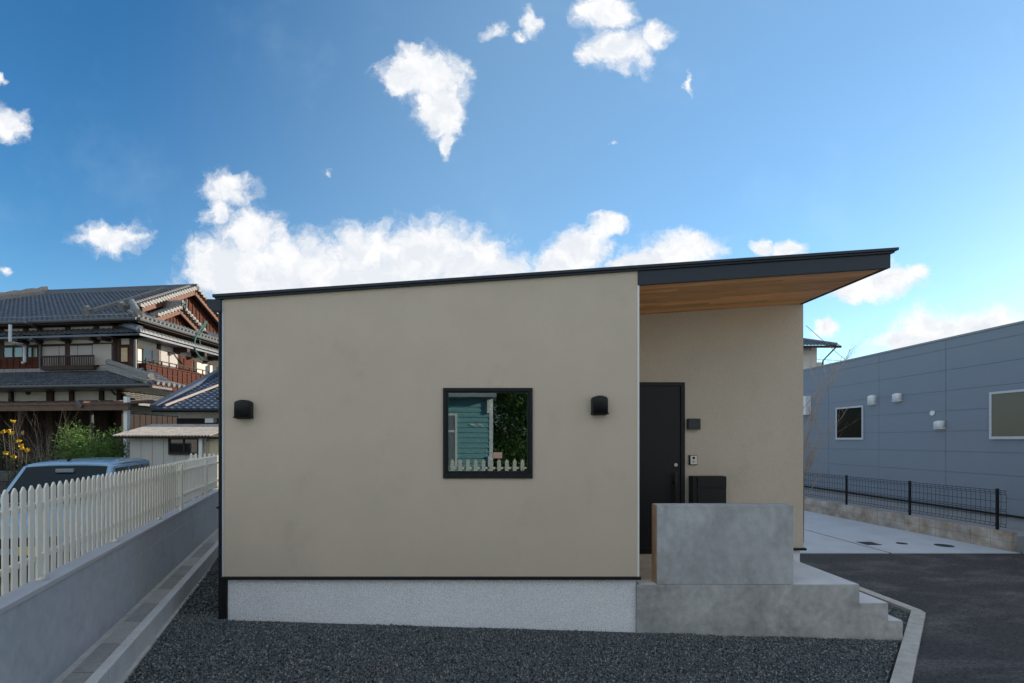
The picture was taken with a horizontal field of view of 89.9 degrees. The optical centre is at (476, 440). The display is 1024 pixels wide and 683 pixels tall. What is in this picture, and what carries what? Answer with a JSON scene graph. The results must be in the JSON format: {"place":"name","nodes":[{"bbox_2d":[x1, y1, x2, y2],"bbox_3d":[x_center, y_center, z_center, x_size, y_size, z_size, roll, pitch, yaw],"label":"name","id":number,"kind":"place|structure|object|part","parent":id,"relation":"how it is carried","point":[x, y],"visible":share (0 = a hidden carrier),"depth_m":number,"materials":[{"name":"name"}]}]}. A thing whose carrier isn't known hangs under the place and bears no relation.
{"place":"outdoors","nodes":[
{"label":"outdoors","id":0,"kind":"place"},
{"bbox_2d":[0,563,63,595],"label":"neighbour yard","id":1,"kind":"structure","parent":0,"point":[18,578],"depth_m":7.29,"materials":[{"name":"soil"}]},
{"bbox_2d":[0,471,19,504],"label":"yard wall","id":2,"kind":"structure","parent":1,"relation":"on","point":[3,479],"depth_m":12.00,"materials":[{"name":"stone"}]},
{"bbox_2d":[0,420,29,488],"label":"yellow flower plant","id":3,"kind":"object","parent":1,"relation":"on","point":[12,457],"visible":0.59,"depth_m":10.99,"materials":[{"name":"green plant"}]},
{"bbox_2d":[4,445,67,470],"bbox_3d":[-10.877,1.039,13.301,2.165,1.882,1.617,0,0,-27],"label":"dark shrub","id":4,"kind":"object","parent":1,"relation":"on","point":[33,459],"visible":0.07,"depth_m":12.89,"materials":[{"name":"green plant"}]},
{"bbox_2d":[0,390,94,464],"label":"bare shrub","id":5,"kind":"object","parent":1,"relation":"on","point":[41,445],"visible":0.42,"depth_m":12.88,"materials":[{"name":"plant"}]},
{"bbox_2d":[9,408,137,459],"bbox_3d":[-9.267,0.614,12.155,2.277,2.736,1.890,0,0,0],"label":"green bush","id":6,"kind":"object","parent":1,"relation":"on","point":[98,452],"visible":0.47,"depth_m":11.92,"materials":[{"name":"green plant"}]},
{"bbox_2d":[0,457,150,568],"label":"parked car","id":7,"kind":"object","parent":1,"relation":"on","point":[49,472],"visible":0.28,"depth_m":8.03,"materials":[{"name":"blue paint"}]},
{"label":"side window","id":8,"kind":"part","parent":7,"relation":"part of","materials":[{"name":"black glass"}]},
{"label":"side window","id":9,"kind":"part","parent":7,"relation":"part of","materials":[{"name":"black glass"}]},
{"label":"side window","id":10,"kind":"part","parent":7,"relation":"part of","materials":[{"name":"black glass"}]},
{"bbox_2d":[0,284,217,470],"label":"traditional house","id":11,"kind":"structure","parent":1,"relation":"on","point":[105,358],"depth_m":18.19,"materials":[{"name":"white paint"}]},
{"bbox_2d":[2,346,22,358],"bbox_3d":[-16.709,-3.176,18.475,0.889,0.454,0.060,0,0,7],"label":"window","id":12,"kind":"structure","parent":11,"relation":"in","point":[8,352],"depth_m":18.47,"materials":[{"name":"clear glass"}]},
{"bbox_2d":[27,346,37,357],"bbox_3d":[-15.937,-3.160,18.380,0.503,0.444,0.060,0,0,7],"label":"window","id":13,"kind":"structure","parent":11,"relation":"in","point":[32,350],"depth_m":18.36,"materials":[{"name":"clear glass"}]},
{"bbox_2d":[121,348,127,361],"bbox_3d":[-12.328,-2.991,17.918,0.240,0.482,0.014,0,0,7],"label":"corner bay window","id":14,"kind":"structure","parent":11,"relation":"in","point":[124,351],"depth_m":17.91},
{"bbox_2d":[142,347,151,363],"bbox_3d":[-11.909,-2.774,18.499,0.050,1.142,0.382,0,0,7],"label":"window","id":15,"kind":"structure","parent":11,"relation":"in","point":[146,352],"depth_m":18.49,"materials":[{"name":"grey glass"}]},
{"bbox_2d":[152,349,157,364],"bbox_3d":[-11.862,-2.774,18.878,0.050,1.142,0.262,0,0,7],"label":"window","id":16,"kind":"structure","parent":11,"relation":"in","point":[155,352],"depth_m":18.87,"materials":[{"name":"grey glass"}]},
{"bbox_2d":[112,424,217,507],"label":"garden shed","id":17,"kind":"structure","parent":1,"relation":"on","point":[157,444],"depth_m":12.25,"materials":[{"name":"grey"}]},
{"bbox_2d":[168,439,198,454],"bbox_3d":[-6.987,0.144,12.221,0.732,0.399,0.043,0,0,0],"label":"window","id":18,"kind":"structure","parent":17,"relation":"in","point":[175,446],"depth_m":12.22,"materials":[{"name":"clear glass"}]},
{"bbox_2d":[150,367,217,423],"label":"tiled outbuilding","id":19,"kind":"structure","parent":1,"relation":"on","point":[195,402],"depth_m":14.50,"materials":[{"name":"blue tile"}]},
{"bbox_2d":[207,434,217,490],"bbox_3d":[-5.533,0.825,13.000,2.030,2.349,1.800,0,0,0],"label":"store room","id":20,"kind":"object","parent":1,"relation":"on","point":[213,445],"visible":0.16,"depth_m":12.27,"materials":[{"name":"beige"}]},
{"bbox_2d":[207,441,217,490],"bbox_3d":[-6.108,1.011,12.285,0.800,1.978,0.029,0,0,0],"label":"door","id":21,"kind":"structure","parent":20,"relation":"in","point":[213,445],"depth_m":12.27,"materials":[{"name":"beige"}]},
{"bbox_2d":[0,0,1023,364],"label":"sky","id":22,"kind":"structure","parent":0,"point":[219,146],"materials":[{"name":"blue"}]},
{"bbox_2d":[125,558,908,682],"bbox_3d":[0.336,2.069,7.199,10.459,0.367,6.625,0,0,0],"label":"gravel","id":23,"kind":"structure","parent":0,"point":[735,645],"depth_m":4.91,"materials":[{"name":"grey gravel"}]},
{"bbox_2d":[0,487,217,682],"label":"boundary wall","id":24,"kind":"structure","parent":23,"relation":"on","point":[56,623],"depth_m":4.51,"materials":[{"name":"grey concrete"}]},
{"bbox_2d":[0,462,175,595],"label":"picket fence","id":25,"kind":"object","parent":24,"relation":"on","point":[153,493],"visible":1,"depth_m":4.28,"materials":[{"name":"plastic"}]},
{"bbox_2d":[174,455,217,510],"bbox_3d":[-5.354,0.691,10.435,0.099,0.739,5.937,0,0,-18],"label":"picket fence","id":26,"kind":"object","parent":24,"relation":"on","point":[195,477],"visible":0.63,"depth_m":8.88,"materials":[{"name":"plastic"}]},
{"bbox_2d":[189,453,217,499],"bbox_3d":[-5.915,1.051,11.917,1.530,1.499,0.094,0,0,0],"label":"picket fence","id":27,"kind":"object","parent":24,"relation":"on","point":[193,457],"visible":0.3,"depth_m":11.87,"materials":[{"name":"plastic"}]},
{"bbox_2d":[53,528,217,682],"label":"drain channel","id":28,"kind":"object","parent":23,"relation":"on","point":[76,663],"visible":0.11,"depth_m":5.13,"materials":[{"name":"concrete"}]},
{"bbox_2d":[61,673,92,682],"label":"drain slab","id":29,"kind":"structure","parent":28,"relation":"on","point":[76,677],"depth_m":3.94,"materials":[{"name":"grey concrete"}]},
{"bbox_2d":[71,644,119,672],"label":"drain slab","id":30,"kind":"structure","parent":28,"relation":"on","point":[96,658],"depth_m":4.28,"materials":[{"name":"grey concrete"}]},
{"bbox_2d":[101,622,140,643],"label":"drain slab","id":31,"kind":"structure","parent":28,"relation":"on","point":[120,634],"depth_m":4.85,"materials":[{"name":"grey concrete"}]},
{"bbox_2d":[124,604,157,621],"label":"drain slab","id":32,"kind":"structure","parent":28,"relation":"on","point":[140,613],"depth_m":5.41,"materials":[{"name":"grey concrete"}]},
{"bbox_2d":[143,589,171,603],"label":"drain slab","id":33,"kind":"structure","parent":28,"relation":"on","point":[157,596],"depth_m":6.00,"materials":[{"name":"grey concrete"}]},
{"bbox_2d":[158,576,183,588],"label":"drain slab","id":34,"kind":"structure","parent":28,"relation":"on","point":[171,582],"depth_m":6.59,"materials":[{"name":"grey concrete"}]},
{"bbox_2d":[172,566,192,575],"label":"drain slab","id":35,"kind":"structure","parent":28,"relation":"on","point":[182,570],"depth_m":7.14,"materials":[{"name":"grey concrete"}]},
{"bbox_2d":[182,557,201,565],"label":"drain slab","id":36,"kind":"structure","parent":28,"relation":"on","point":[191,561],"depth_m":7.73,"materials":[{"name":"grey concrete"}]},
{"bbox_2d":[191,549,208,556],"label":"drain slab","id":37,"kind":"structure","parent":28,"relation":"on","point":[200,553],"depth_m":8.28,"materials":[{"name":"grey concrete"}]},
{"bbox_2d":[200,543,214,548],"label":"drain slab","id":38,"kind":"structure","parent":28,"relation":"on","point":[207,545],"depth_m":8.86,"materials":[{"name":"grey concrete"}]},
{"bbox_2d":[206,537,217,542],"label":"drain slab","id":39,"kind":"structure","parent":28,"relation":"on","point":[213,540],"depth_m":9.35,"materials":[{"name":"grey concrete"}]},
{"bbox_2d":[118,562,214,682],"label":"kerb footing","id":40,"kind":"object","parent":23,"relation":"on","point":[140,658],"depth_m":4.94,"materials":[{"name":"concrete"}]},
{"bbox_2d":[85,541,217,682],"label":"garden kerb","id":41,"kind":"structure","parent":40,"relation":"on","point":[118,663],"depth_m":4.92,"materials":[{"name":"grey concrete"}]},
{"bbox_2d":[800,510,1019,553],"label":"driveway","id":42,"kind":"structure","parent":0,"point":[856,532],"depth_m":11.23,"materials":[{"name":"concrete"}]},
{"bbox_2d":[803,330,871,542],"bbox_3d":[7.512,-0.144,10.879,2.283,4.688,1.485,0,0,-28],"label":"bare tree","id":43,"kind":"object","parent":42,"relation":"on","point":[808,433],"visible":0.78,"depth_m":10.96,"materials":[{"name":"brown plant"}]},
{"bbox_2d":[858,542,880,544],"bbox_3d":[8.350,2.196,10.900,0.311,0.007,0.311,0,0,0],"label":"drain cover","id":44,"kind":"object","parent":42,"relation":"on","point":[869,543],"visible":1,"depth_m":10.86,"materials":[{"name":"metal"}]},
{"bbox_2d":[804,498,1016,551],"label":"block wall","id":45,"kind":"structure","parent":42,"relation":"on","point":[988,537],"depth_m":12.02,"materials":[{"name":"concrete"}]},
{"bbox_2d":[804,472,1006,529],"bbox_3d":[10.294,1.424,16.609,0.088,0.880,12.799,0,0,-3],"label":"fence","id":46,"kind":"object","parent":45,"relation":"on","point":[996,508],"visible":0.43,"depth_m":12.25,"materials":[{"name":"black metal"}]},
{"bbox_2d":[934,544,954,546],"bbox_3d":[9.750,2.196,10.680,0.320,0.007,0.320,0,0,0],"label":"drain cover","id":47,"kind":"object","parent":42,"relation":"on","point":[944,545],"visible":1,"depth_m":10.66,"materials":[{"name":"metal"}]},
{"bbox_2d":[800,554,1023,682],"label":"asphalt lot","id":48,"kind":"structure","parent":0,"point":[971,606],"depth_m":7.03,"materials":[{"name":"grey asphalt"}]},
{"bbox_2d":[636,554,902,642],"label":"entrance steps","id":49,"kind":"structure","parent":48,"relation":"on","point":[811,602],"depth_m":5.60,"materials":[{"name":"concrete"}]},
{"bbox_2d":[652,503,792,583],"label":"screen wall","id":50,"kind":"structure","parent":49,"relation":"on","point":[722,543],"depth_m":5.60,"materials":[{"name":"concrete"}]},
{"bbox_2d":[859,586,925,682],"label":"kerb","id":51,"kind":"structure","parent":48,"relation":"on","point":[904,667],"depth_m":5.55,"materials":[{"name":"concrete"}]},
{"bbox_2d":[804,494,1023,553],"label":"side strip","id":52,"kind":"object","parent":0,"point":[1020,542],"visible":0.09,"depth_m":12.42,"materials":[{"name":"concrete"}]},
{"bbox_3d":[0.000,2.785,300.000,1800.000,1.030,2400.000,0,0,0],"label":"ground","id":53,"kind":"structure","parent":0,"visible":0},
{"bbox_2d":[206,247,898,632],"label":"modern house","id":54,"kind":"structure","parent":53,"relation":"on","point":[436,453],"depth_m":5.61,"materials":[{"name":"beige paint"}]},
{"bbox_2d":[233,400,253,418],"bbox_3d":[-2.532,-0.334,5.554,0.184,0.209,0.110,0,0,0],"label":"vent hood","id":55,"kind":"object","parent":54,"relation":"attached to","point":[243,409],"visible":1,"depth_m":5.50,"materials":[{"name":"black metal"}]},
{"bbox_2d":[443,388,532,477],"bbox_3d":[0.122,-0.076,5.624,0.979,0.989,0.072,0,0,0],"label":"window","id":56,"kind":"structure","parent":54,"relation":"in","point":[446,473],"depth_m":5.59,"materials":[{"name":"black metal"}]},
{"bbox_2d":[591,395,608,414],"bbox_3d":[1.336,-0.378,5.554,0.179,0.214,0.110,0,0,0],"label":"vent hood","id":57,"kind":"object","parent":54,"relation":"attached to","point":[599,404],"visible":1,"depth_m":5.50,"materials":[{"name":"black metal"}]},
{"bbox_2d":[639,382,684,553],"bbox_3d":[2.389,0.387,7.058,0.980,2.375,0.086,0,0,0],"label":"entrance door","id":58,"kind":"structure","parent":54,"relation":"in","point":[661,404],"depth_m":7.09,"materials":[{"name":"black metal"}]},
{"bbox_2d":[689,455,696,464],"bbox_3d":[2.992,0.274,7.079,0.108,0.136,0.041,0,0,0],"label":"intercom","id":59,"kind":"object","parent":54,"relation":"attached to","point":[692,459],"visible":1,"depth_m":7.07,"materials":[{"name":"white metal"}]},
{"bbox_2d":[687,419,700,429],"bbox_3d":[2.995,-0.222,7.064,0.165,0.150,0.069,0,0,0],"label":"wall lamp","id":60,"kind":"object","parent":54,"relation":"attached to","point":[693,424],"visible":1,"depth_m":7.03,"materials":[{"name":"grey metal"}]},
{"bbox_2d":[689,476,725,502],"bbox_3d":[3.167,0.820,7.021,0.457,0.660,0.155,0,0,0],"label":"mailbox","id":61,"kind":"object","parent":54,"relation":"attached to","point":[707,489],"visible":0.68,"depth_m":6.95,"materials":[{"name":"black metal"}]},
{"bbox_2d":[697,489,725,502],"bbox_3d":[3.192,0.895,6.955,0.387,0.469,0.009,0,0,0],"label":"box door","id":62,"kind":"structure","parent":61,"relation":"in","point":[703,495],"depth_m":6.95,"materials":[{"name":"black metal"}]},
{"bbox_2d":[803,338,841,368],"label":"tiled house","id":63,"kind":"structure","parent":53,"relation":"on","point":[810,346],"depth_m":29.95,"materials":[{"name":"white paint"}]},
{"bbox_2d":[803,320,1023,530],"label":"grey building","id":64,"kind":"structure","parent":53,"relation":"on","point":[968,388],"depth_m":12.89,"materials":[{"name":"grey metal"}]},
{"bbox_2d":[803,396,810,414],"bbox_3d":[11.402,-1.198,17.975,0.187,0.647,0.750,0,0,0],"label":"meter box","id":65,"kind":"object","parent":64,"relation":"attached to","point":[805,398],"visible":0.46,"depth_m":17.60,"materials":[{"name":"white paint"}]},
{"bbox_2d":[836,405,863,439],"bbox_3d":[11.440,-0.522,15.725,0.030,1.015,1.150,0,0,0],"label":"window","id":66,"kind":"structure","parent":64,"relation":"in","point":[852,430],"depth_m":15.66,"materials":[{"name":"glass"}]},
{"bbox_2d":[867,395,876,404],"bbox_3d":[11.391,-1.160,14.759,0.120,0.283,0.244,0,0,0],"label":"vent hood","id":67,"kind":"object","parent":64,"relation":"attached to","point":[871,399],"visible":1,"depth_m":14.69,"materials":[{"name":"white paint"}]},
{"bbox_2d":[892,393,902,401],"bbox_3d":[11.378,-1.159,13.859,0.120,0.231,0.244,0,0,0],"label":"vent hood","id":68,"kind":"object","parent":64,"relation":"attached to","point":[897,397],"visible":1,"depth_m":13.78,"materials":[{"name":"white paint"}]},
{"bbox_2d":[933,421,945,428],"bbox_3d":[11.359,-0.374,12.576,0.120,0.216,0.244,0,0,0],"label":"vent hood","id":69,"kind":"object","parent":64,"relation":"attached to","point":[939,424],"visible":1,"depth_m":12.50,"materials":[{"name":"white paint"}]},
{"bbox_2d":[989,389,1023,438],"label":"window","id":70,"kind":"structure","parent":64,"relation":"in","point":[1006,408],"depth_m":10.97,"materials":[{"name":"glass"}]}
]}

